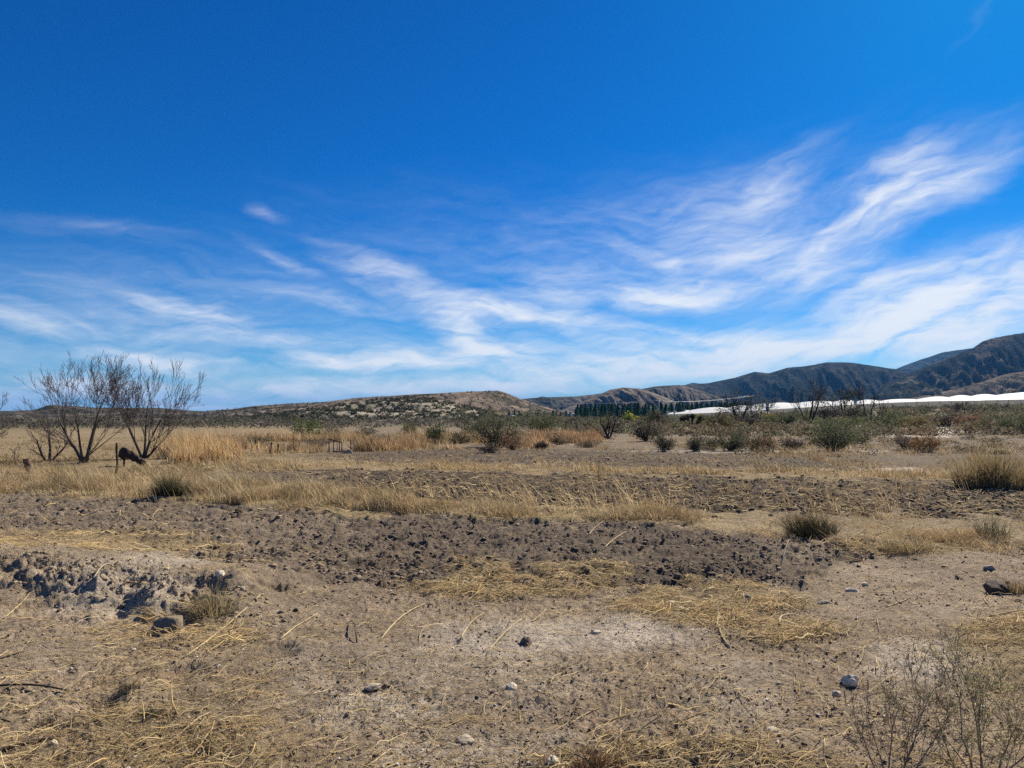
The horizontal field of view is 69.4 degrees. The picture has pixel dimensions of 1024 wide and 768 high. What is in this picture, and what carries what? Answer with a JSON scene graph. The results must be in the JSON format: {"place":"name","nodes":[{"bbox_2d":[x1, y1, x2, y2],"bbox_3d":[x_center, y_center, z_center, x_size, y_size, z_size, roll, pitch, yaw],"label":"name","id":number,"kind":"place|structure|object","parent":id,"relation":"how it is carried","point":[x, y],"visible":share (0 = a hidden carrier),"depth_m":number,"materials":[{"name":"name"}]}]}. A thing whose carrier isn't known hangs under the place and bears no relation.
{"place":"outdoors","nodes":[
{"label":"outdoors","id":0,"kind":"place"},
{"bbox_2d":[0,405,202,417],"bbox_3d":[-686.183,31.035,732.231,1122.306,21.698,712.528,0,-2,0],"label":"hill","id":1,"kind":"structure","parent":0,"point":[18,414],"depth_m":608.11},
{"bbox_2d":[118,447,147,465],"bbox_3d":[-11.859,2.292,23.160,0.956,0.630,0.387,0,-2,0],"label":"fallen log","id":2,"kind":"object","parent":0,"point":[124,454],"visible":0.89,"depth_m":23.09,"materials":[{"name":"wood"}]},
{"bbox_2d":[0,436,308,475],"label":"dry grass","id":3,"kind":"structure","parent":0,"point":[194,465],"depth_m":24.52,"materials":[{"name":"plant"}]},
{"bbox_2d":[152,423,557,453],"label":"tall grass","id":4,"kind":"structure","parent":0,"point":[408,441],"depth_m":35.75,"materials":[{"name":"plant"}]},
{"bbox_2d":[154,391,571,418],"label":"hill","id":5,"kind":"structure","parent":0,"point":[489,399],"depth_m":524.22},
{"bbox_2d":[259,398,478,421],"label":"hill","id":6,"kind":"structure","parent":0,"point":[373,406],"depth_m":215.39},
{"bbox_2d":[153,390,572,421],"bbox_3d":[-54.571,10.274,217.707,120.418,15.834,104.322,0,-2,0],"label":"hillside scrub","id":7,"kind":"object","parent":6,"relation":"on","point":[314,413],"visible":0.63,"depth_m":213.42,"materials":[{"name":"green plant"}]},
{"bbox_2d":[0,405,1023,767],"bbox_3d":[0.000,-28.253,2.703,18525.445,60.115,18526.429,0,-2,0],"label":"ground","id":8,"kind":"structure","parent":0,"point":[612,647],"depth_m":5.95,"materials":[{"name":"soil"}]},
{"bbox_2d":[0,391,18,437],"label":"bare tree","id":9,"kind":"object","parent":8,"relation":"on","point":[4,427],"visible":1,"depth_m":30.42,"materials":[{"name":"brown plant"}]},
{"bbox_2d":[0,734,63,751],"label":"twig","id":10,"kind":"object","parent":8,"relation":"on","point":[4,748],"visible":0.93,"depth_m":3.58,"materials":[{"name":"wood"}]},
{"bbox_2d":[0,683,73,692],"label":"twig","id":11,"kind":"object","parent":8,"relation":"on","point":[19,684],"visible":0.91,"depth_m":4.26,"materials":[{"name":"wood"}]},
{"bbox_2d":[25,418,75,461],"bbox_3d":[-15.840,1.934,25.454,1.567,1.692,1.136,2,-3,-35],"label":"bare tree","id":12,"kind":"object","parent":8,"relation":"on","point":[49,453],"visible":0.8,"depth_m":25.29,"materials":[{"name":"brown plant"}]},
{"bbox_2d":[11,351,151,462],"bbox_3d":[-14.388,0.784,24.337,4.636,3.926,2.758,0,-2,-8],"label":"bare tree","id":13,"kind":"object","parent":8,"relation":"on","point":[81,457],"visible":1,"depth_m":24.47,"materials":[{"name":"brown plant"}]},
{"bbox_2d":[116,675,144,692],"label":"grass clump","id":14,"kind":"object","parent":8,"relation":"on","point":[128,687],"visible":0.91,"depth_m":4.26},
{"bbox_2d":[91,350,204,457],"bbox_3d":[-13.599,0.827,27.738,3.894,4.123,2.510,1,-3,-29],"label":"bare tree","id":15,"kind":"object","parent":8,"relation":"on","point":[151,422],"visible":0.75,"depth_m":27.50,"materials":[{"name":"brown plant"}]},
{"bbox_2d":[0,550,295,646],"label":"soil clods","id":16,"kind":"object","parent":8,"relation":"on","point":[126,581],"visible":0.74,"depth_m":6.56,"materials":[{"name":"soil"}]},
{"bbox_2d":[134,701,169,717],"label":"grass clump","id":17,"kind":"object","parent":8,"relation":"on","point":[152,711],"visible":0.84,"depth_m":3.91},
{"bbox_2d":[151,615,182,633],"bbox_3d":[-2.555,1.807,5.475,0.216,0.173,0.254,1,-3,-24],"label":"rock","id":18,"kind":"object","parent":8,"relation":"on","point":[166,621],"visible":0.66,"depth_m":5.42,"materials":[{"name":"stone"}]},
{"bbox_2d":[145,467,197,495],"bbox_3d":[-6.630,1.927,14.344,1.020,0.630,1.207,-2,-3,37],"label":"bush","id":19,"kind":"object","parent":8,"relation":"on","point":[171,491],"visible":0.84,"depth_m":14.27,"materials":[{"name":"green plant"}]},
{"bbox_2d":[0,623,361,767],"bbox_3d":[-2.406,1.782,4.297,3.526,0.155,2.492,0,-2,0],"label":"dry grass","id":20,"kind":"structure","parent":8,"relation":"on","point":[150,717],"depth_m":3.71,"materials":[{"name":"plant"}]},
{"bbox_2d":[142,421,246,463],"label":"tall grass","id":21,"kind":"structure","parent":8,"relation":"on","point":[172,448],"depth_m":26.28,"materials":[{"name":"plant"}]},
{"bbox_2d":[0,452,415,512],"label":"dry grass","id":22,"kind":"structure","parent":8,"relation":"on","point":[194,489],"depth_m":14.68,"materials":[{"name":"plant"}]},
{"bbox_2d":[172,581,247,619],"bbox_3d":[-2.364,1.679,5.847,0.606,0.356,0.497,2,-3,-39],"label":"grass clump","id":23,"kind":"object","parent":8,"relation":"on","point":[209,609],"visible":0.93,"depth_m":5.78,"materials":[{"name":"plant"}]},
{"bbox_2d":[183,594,260,657],"bbox_3d":[-2.118,1.772,5.491,0.017,0.102,1.332,0,-2,2],"label":"stalk","id":24,"kind":"object","parent":8,"relation":"on","point":[189,653],"visible":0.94,"depth_m":5.23,"materials":[{"name":"plant"}]},
{"bbox_2d":[247,435,274,446],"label":"shrub","id":25,"kind":"object","parent":8,"relation":"on","point":[263,439],"visible":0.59,"depth_m":37.30,"materials":[{"name":"grey plant"}]},
{"bbox_2d":[0,414,541,428],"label":"valley scrub","id":26,"kind":"object","parent":8,"relation":"on","point":[251,422],"visible":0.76,"depth_m":105.54,"materials":[{"name":"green plant"}]},
{"bbox_2d":[283,418,327,435],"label":"shrub","id":27,"kind":"object","parent":8,"relation":"on","point":[308,427],"visible":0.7,"depth_m":48.45,"materials":[{"name":"green plant"}]},
{"bbox_2d":[301,436,330,445],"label":"shrub","id":28,"kind":"object","parent":8,"relation":"on","point":[316,441],"visible":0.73,"depth_m":38.32,"materials":[{"name":"grey plant"}]},
{"bbox_2d":[318,422,352,436],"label":"shrub","id":29,"kind":"object","parent":8,"relation":"on","point":[331,427],"visible":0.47,"depth_m":51.07,"materials":[{"name":"grey plant"}]},
{"bbox_2d":[31,434,681,510],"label":"grass stalks","id":30,"kind":"object","parent":8,"relation":"on","point":[530,496],"depth_m":13.55,"materials":[{"name":"plant"}]},
{"bbox_2d":[363,683,380,690],"bbox_3d":[-0.827,1.798,4.386,0.109,0.040,0.073,1,-3,-28],"label":"stone","id":31,"kind":"object","parent":8,"relation":"on","point":[370,686],"visible":0.97,"depth_m":4.36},
{"bbox_2d":[418,421,447,444],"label":"shrub","id":32,"kind":"object","parent":8,"relation":"on","point":[437,432],"visible":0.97,"depth_m":40.97,"materials":[{"name":"green plant"}]},
{"bbox_2d":[444,432,473,443],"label":"shrub","id":33,"kind":"object","parent":8,"relation":"on","point":[461,439],"visible":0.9,"depth_m":42.30,"materials":[{"name":"green plant"}]},
{"bbox_2d":[455,734,474,744],"bbox_3d":[-0.234,1.766,3.660,0.085,0.047,0.085,1,-3,-18],"label":"stone","id":34,"kind":"object","parent":8,"relation":"on","point":[466,738],"visible":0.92,"depth_m":3.65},
{"bbox_2d":[476,444,501,452],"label":"shrub","id":35,"kind":"object","parent":8,"relation":"on","point":[491,449],"visible":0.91,"depth_m":30.79,"materials":[{"name":"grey plant"}]},
{"bbox_2d":[266,491,713,525],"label":"dry grass","id":36,"kind":"structure","parent":8,"relation":"on","point":[493,508],"depth_m":11.72,"materials":[{"name":"plant"}]},
{"bbox_2d":[465,410,530,446],"bbox_3d":[-0.695,2.298,37.859,4.084,2.000,3.245,0,-2,0],"label":"shrub","id":37,"kind":"object","parent":8,"relation":"on","point":[496,430],"visible":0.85,"depth_m":37.87,"materials":[{"name":"green plant"}]},
{"bbox_2d":[0,539,1023,767],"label":"straw","id":38,"kind":"object","parent":8,"relation":"on","point":[405,724],"visible":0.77,"depth_m":4.16,"materials":[{"name":"plant"}]},
{"bbox_2d":[0,466,1023,605],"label":"soil clods","id":39,"kind":"object","parent":8,"relation":"on","point":[416,574],"visible":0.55,"depth_m":8.49,"materials":[{"name":"soil"}]},
{"bbox_2d":[0,500,1023,767],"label":"straw","id":40,"kind":"object","parent":8,"relation":"on","point":[788,632],"visible":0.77,"depth_m":4.84,"materials":[{"name":"plant"}]},
{"bbox_2d":[0,445,1023,523],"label":"straw","id":41,"kind":"object","parent":8,"relation":"on","point":[964,504],"visible":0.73,"depth_m":15.17,"materials":[{"name":"plant"}]},
{"bbox_2d":[1,446,1023,519],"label":"soil clods","id":42,"kind":"object","parent":8,"relation":"on","point":[939,508],"visible":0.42,"depth_m":15.21,"materials":[{"name":"soil"}]},
{"bbox_2d":[496,429,529,449],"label":"shrub","id":43,"kind":"object","parent":8,"relation":"on","point":[512,446],"visible":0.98,"depth_m":34.16,"materials":[{"name":"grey plant"}]},
{"bbox_2d":[509,411,565,432],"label":"shrub","id":44,"kind":"object","parent":8,"relation":"on","point":[546,424],"visible":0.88,"depth_m":64.87,"materials":[{"name":"green plant"}]},
{"bbox_2d":[319,449,778,471],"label":"dry grass","id":45,"kind":"structure","parent":8,"relation":"on","point":[347,459],"depth_m":25.95,"materials":[{"name":"plant"}]},
{"bbox_2d":[546,433,578,444],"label":"shrub","id":46,"kind":"object","parent":8,"relation":"on","point":[557,441],"visible":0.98,"depth_m":41.24,"materials":[{"name":"brown plant"}]},
{"bbox_2d":[574,438,606,446],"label":"shrub","id":47,"kind":"object","parent":8,"relation":"on","point":[587,443],"visible":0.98,"depth_m":37.94,"materials":[{"name":"brown plant"}]},
{"bbox_2d":[569,742,629,767],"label":"grass clump","id":48,"kind":"object","parent":8,"relation":"on","point":[592,759],"visible":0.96,"depth_m":3.29,"materials":[{"name":"plant"}]},
{"bbox_2d":[585,410,624,438],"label":"bare tree","id":49,"kind":"object","parent":8,"relation":"on","point":[605,427],"visible":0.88,"depth_m":51.43,"materials":[{"name":"brown plant"}]},
{"bbox_2d":[619,410,638,423],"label":"shrub","id":50,"kind":"object","parent":8,"relation":"on","point":[629,417],"visible":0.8,"depth_m":138.99,"materials":[{"name":"green plant"}]},
{"bbox_2d":[630,419,663,440],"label":"shrub","id":51,"kind":"object","parent":8,"relation":"on","point":[653,433],"visible":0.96,"depth_m":45.97,"materials":[{"name":"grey plant"}]},
{"bbox_2d":[639,410,670,425],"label":"shrub","id":52,"kind":"object","parent":8,"relation":"on","point":[652,417],"visible":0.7,"depth_m":98.04,"materials":[{"name":"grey plant"}]},
{"bbox_2d":[636,492,678,515],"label":"grass clump","id":53,"kind":"object","parent":8,"relation":"on","point":[658,505],"visible":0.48,"depth_m":11.49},
{"bbox_2d":[648,433,681,451],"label":"shrub","id":54,"kind":"object","parent":8,"relation":"on","point":[664,445],"visible":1,"depth_m":32.95,"materials":[{"name":"green plant"}]},
{"bbox_2d":[679,413,704,427],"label":"yucca","id":55,"kind":"object","parent":8,"relation":"on","point":[686,417],"visible":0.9,"depth_m":89.28,"materials":[{"name":"green plant"}]},
{"bbox_2d":[681,431,708,451],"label":"shrub","id":56,"kind":"object","parent":8,"relation":"on","point":[694,444],"visible":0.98,"depth_m":33.01,"materials":[{"name":"green plant"}]},
{"bbox_2d":[663,403,765,416],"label":"net house","id":57,"kind":"structure","parent":8,"relation":"on","point":[709,411],"depth_m":324.85,"materials":[{"name":"white fabric"}]},
{"bbox_2d":[462,462,969,513],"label":"grass stalks","id":58,"kind":"object","parent":8,"relation":"on","point":[771,479],"depth_m":14.36,"materials":[{"name":"plant"}]},
{"bbox_2d":[698,408,744,430],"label":"shrub","id":59,"kind":"object","parent":8,"relation":"on","point":[721,421],"visible":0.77,"depth_m":72.66,"materials":[{"name":"green plant"}]},
{"bbox_2d":[701,427,755,450],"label":"shrub","id":60,"kind":"object","parent":8,"relation":"on","point":[736,441],"visible":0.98,"depth_m":33.59,"materials":[{"name":"green plant"}]},
{"bbox_2d":[719,388,764,418],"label":"bare tree","id":61,"kind":"object","parent":8,"relation":"on","point":[738,408],"visible":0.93,"depth_m":118.30,"materials":[{"name":"grey plant"}]},
{"bbox_2d":[731,414,766,425],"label":"shrub","id":62,"kind":"object","parent":8,"relation":"on","point":[752,421],"visible":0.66,"depth_m":93.78,"materials":[{"name":"green plant"}]},
{"bbox_2d":[479,402,1023,436],"bbox_3d":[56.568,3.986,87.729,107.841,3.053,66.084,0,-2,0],"label":"valley scrub","id":63,"kind":"object","parent":8,"relation":"on","point":[679,428],"visible":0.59,"depth_m":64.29,"materials":[{"name":"green plant"}]},
{"bbox_2d":[731,392,778,418],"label":"bare tree","id":64,"kind":"object","parent":8,"relation":"on","point":[770,404],"visible":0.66,"depth_m":122.03,"materials":[{"name":"grey plant"}]},
{"bbox_2d":[743,431,782,450],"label":"shrub","id":65,"kind":"object","parent":8,"relation":"on","point":[758,444],"visible":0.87,"depth_m":33.42,"materials":[{"name":"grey plant"}]},
{"bbox_2d":[753,410,806,424],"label":"shrub","id":66,"kind":"object","parent":8,"relation":"on","point":[788,420],"visible":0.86,"depth_m":90.31,"materials":[{"name":"green plant"}]},
{"bbox_2d":[776,434,807,449],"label":"shrub","id":67,"kind":"object","parent":8,"relation":"on","point":[793,443],"visible":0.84,"depth_m":34.08,"materials":[{"name":"grey plant"}]},
{"bbox_2d":[789,376,832,422],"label":"bare tree","id":68,"kind":"object","parent":8,"relation":"on","point":[813,399],"visible":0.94,"depth_m":103.74,"materials":[{"name":"brown plant"}]},
{"bbox_2d":[769,400,853,413],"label":"net house","id":69,"kind":"structure","parent":8,"relation":"on","point":[784,407],"depth_m":297.23,"materials":[{"name":"white fabric"}]},
{"bbox_2d":[770,504,855,539],"bbox_3d":[4.009,1.835,10.015,1.444,0.533,1.326,0,-2,0],"label":"bush","id":70,"kind":"object","parent":8,"relation":"on","point":[805,528],"visible":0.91,"depth_m":9.89,"materials":[{"name":"green plant"}]},
{"bbox_2d":[813,404,844,420],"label":"shrub","id":71,"kind":"object","parent":8,"relation":"on","point":[825,412],"visible":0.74,"depth_m":101.93,"materials":[{"name":"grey plant"}]},
{"bbox_2d":[802,421,870,450],"bbox_3d":[14.739,2.404,33.856,3.088,1.427,2.543,0,-2,0],"label":"shrub","id":72,"kind":"object","parent":8,"relation":"on","point":[843,441],"visible":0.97,"depth_m":33.54,"materials":[{"name":"green plant"}]},
{"bbox_2d":[802,414,873,431],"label":"shrub","id":73,"kind":"object","parent":8,"relation":"on","point":[851,419],"visible":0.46,"depth_m":64.48,"materials":[{"name":"green plant"}]},
{"bbox_2d":[817,384,868,416],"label":"bare tree","id":74,"kind":"object","parent":8,"relation":"on","point":[846,400],"visible":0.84,"depth_m":111.79,"materials":[{"name":"grey plant"}]},
{"bbox_2d":[840,674,858,686],"bbox_3d":[2.015,1.780,4.412,0.083,0.096,0.104,2,-3,-42],"label":"stone","id":75,"kind":"object","parent":8,"relation":"on","point":[847,680],"visible":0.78,"depth_m":4.39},
{"bbox_2d":[681,503,1023,553],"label":"dry grass","id":76,"kind":"structure","parent":8,"relation":"on","point":[941,535],"depth_m":9.56,"materials":[{"name":"plant"}]},
{"bbox_2d":[839,405,873,421],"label":"shrub","id":77,"kind":"object","parent":8,"relation":"on","point":[853,412],"visible":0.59,"depth_m":89.97,"materials":[{"name":"green plant"}]},
{"bbox_2d":[848,427,881,443],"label":"shrub","id":78,"kind":"object","parent":8,"relation":"on","point":[867,430],"visible":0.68,"depth_m":41.88,"materials":[{"name":"green plant"}]},
{"bbox_2d":[855,381,888,419],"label":"bare tree","id":79,"kind":"object","parent":8,"relation":"on","point":[860,394],"visible":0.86,"depth_m":91.86,"materials":[{"name":"grey plant"}]},
{"bbox_2d":[734,427,1023,455],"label":"dry weeds","id":80,"kind":"object","parent":8,"relation":"on","point":[992,441],"visible":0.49,"depth_m":35.90,"materials":[{"name":"brown plant"}]},
{"bbox_2d":[863,409,915,428],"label":"shrub","id":81,"kind":"object","parent":8,"relation":"on","point":[889,420],"visible":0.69,"depth_m":73.82,"materials":[{"name":"green plant"}]},
{"bbox_2d":[822,645,961,767],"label":"shrub","id":82,"kind":"object","parent":8,"relation":"on","point":[912,746],"visible":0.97,"depth_m":3.19,"materials":[{"name":"brown plant"}]},
{"bbox_2d":[885,432,920,449],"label":"shrub","id":83,"kind":"object","parent":8,"relation":"on","point":[900,443],"visible":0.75,"depth_m":34.35,"materials":[{"name":"grey plant"}]},
{"bbox_2d":[868,529,953,554],"bbox_3d":[4.556,1.812,8.467,0.933,0.286,0.948,2,-3,-32],"label":"grass clump","id":84,"kind":"object","parent":8,"relation":"on","point":[913,548],"visible":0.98,"depth_m":8.44,"materials":[{"name":"plant"}]},
{"bbox_2d":[898,413,947,428],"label":"shrub","id":85,"kind":"object","parent":8,"relation":"on","point":[920,420],"visible":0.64,"depth_m":71.91,"materials":[{"name":"green plant"}]},
{"bbox_2d":[903,432,944,451],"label":"shrub","id":86,"kind":"object","parent":8,"relation":"on","point":[931,439],"visible":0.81,"depth_m":32.22,"materials":[{"name":"brown plant"}]},
{"bbox_2d":[857,392,1023,409],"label":"net house","id":87,"kind":"structure","parent":8,"relation":"on","point":[1002,399],"depth_m":262.54,"materials":[{"name":"white fabric"}]},
{"bbox_2d":[870,623,1023,767],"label":"shrub","id":88,"kind":"object","parent":8,"relation":"on","point":[982,691],"visible":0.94,"depth_m":3.22,"materials":[{"name":"brown plant"}]},
{"bbox_2d":[933,414,961,425],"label":"shrub","id":89,"kind":"object","parent":8,"relation":"on","point":[945,419],"visible":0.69,"depth_m":77.32,"materials":[{"name":"plant"}]},
{"bbox_2d":[946,414,983,427],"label":"shrub","id":90,"kind":"object","parent":8,"relation":"on","point":[970,418],"visible":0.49,"depth_m":73.23,"materials":[{"name":"brown plant"}]},
{"bbox_2d":[937,434,1023,489],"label":"grass clump","id":91,"kind":"object","parent":8,"relation":"on","point":[997,475],"visible":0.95,"depth_m":16.15,"materials":[{"name":"plant"}]},
{"bbox_2d":[969,509,1015,539],"bbox_3d":[6.166,1.773,9.507,0.683,0.467,0.421,1,-3,-20],"label":"grass clump","id":92,"kind":"object","parent":8,"relation":"on","point":[992,531],"visible":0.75,"depth_m":9.46,"materials":[{"name":"plant"}]},
{"bbox_2d":[967,410,1023,429],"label":"shrub","id":93,"kind":"object","parent":8,"relation":"on","point":[1003,423],"visible":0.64,"depth_m":65.30,"materials":[{"name":"green plant"}]},
{"bbox_2d":[982,579,1009,594],"bbox_3d":[4.418,1.874,6.735,0.276,0.162,0.243,2,-3,-40],"label":"stone","id":94,"kind":"object","parent":8,"relation":"on","point":[992,586],"visible":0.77,"depth_m":6.67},
{"bbox_2d":[993,576,1023,595],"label":"grass clump","id":95,"kind":"object","parent":8,"relation":"on","point":[1012,588],"visible":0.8,"depth_m":6.67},
{"bbox_2d":[996,412,1023,431],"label":"shrub","id":96,"kind":"object","parent":8,"relation":"on","point":[1019,424],"visible":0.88,"depth_m":60.59,"materials":[{"name":"green plant"}]},
{"bbox_2d":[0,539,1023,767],"bbox_3d":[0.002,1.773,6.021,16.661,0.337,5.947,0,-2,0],"label":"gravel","id":97,"kind":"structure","parent":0,"point":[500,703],"depth_m":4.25,"materials":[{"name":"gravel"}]},
{"bbox_2d":[0,0,1023,410],"label":"sky","id":98,"kind":"structure","parent":0,"point":[287,201],"materials":[{"name":"blue"}]},
{"bbox_2d":[166,452,949,479],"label":"dry grass","id":99,"kind":"structure","parent":0,"point":[461,465],"depth_m":21.53,"materials":[{"name":"plant"}]},
{"bbox_2d":[512,425,603,443],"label":"tall grass","id":100,"kind":"structure","parent":0,"point":[592,435],"depth_m":46.59,"materials":[{"name":"plant"}]},
{"bbox_2d":[523,394,598,410],"bbox_3d":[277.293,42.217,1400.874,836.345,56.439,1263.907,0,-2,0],"label":"hill","id":101,"kind":"structure","parent":0,"point":[563,403],"depth_m":1336.63,"materials":[{"name":"stone"}]},
{"bbox_2d":[561,387,675,412],"bbox_3d":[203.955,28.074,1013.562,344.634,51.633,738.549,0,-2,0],"label":"hill","id":102,"kind":"structure","parent":0,"point":[618,396],"depth_m":985.83,"materials":[{"name":"stone"}]},
{"bbox_2d":[643,385,724,407],"bbox_3d":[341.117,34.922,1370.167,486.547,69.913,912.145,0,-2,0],"label":"hill","id":103,"kind":"structure","parent":0,"point":[679,393],"depth_m":1314.15,"materials":[{"name":"stone"}]},
{"bbox_2d":[683,362,908,409],"bbox_3d":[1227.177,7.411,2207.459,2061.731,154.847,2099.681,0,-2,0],"label":"hill","id":104,"kind":"structure","parent":0,"point":[833,376],"depth_m":1940.38,"materials":[{"name":"stone"}]},
{"bbox_2d":[593,434,1023,464],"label":"dry grass","id":105,"kind":"structure","parent":0,"point":[783,449],"depth_m":33.97,"materials":[{"name":"plant"}]},
{"bbox_2d":[743,449,1023,478],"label":"dry grass","id":106,"kind":"structure","parent":0,"point":[941,472],"depth_m":23.41,"materials":[{"name":"plant"}]},
{"bbox_2d":[897,348,971,372],"bbox_3d":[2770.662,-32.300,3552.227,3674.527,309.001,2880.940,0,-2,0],"label":"hill","id":107,"kind":"structure","parent":0,"point":[917,365],"depth_m":3582.20,"materials":[{"name":"stone"}]},
{"bbox_2d":[866,333,1023,400],"bbox_3d":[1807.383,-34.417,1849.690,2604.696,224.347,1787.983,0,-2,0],"label":"hill","id":108,"kind":"structure","parent":0,"point":[985,360],"depth_m":1616.20,"materials":[{"name":"stone"}]},
{"bbox_2d":[909,372,1023,398],"bbox_3d":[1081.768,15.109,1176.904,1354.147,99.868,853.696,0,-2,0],"label":"hill","id":109,"kind":"structure","parent":0,"point":[1007,383],"depth_m":1173.68,"materials":[{"name":"stone"}]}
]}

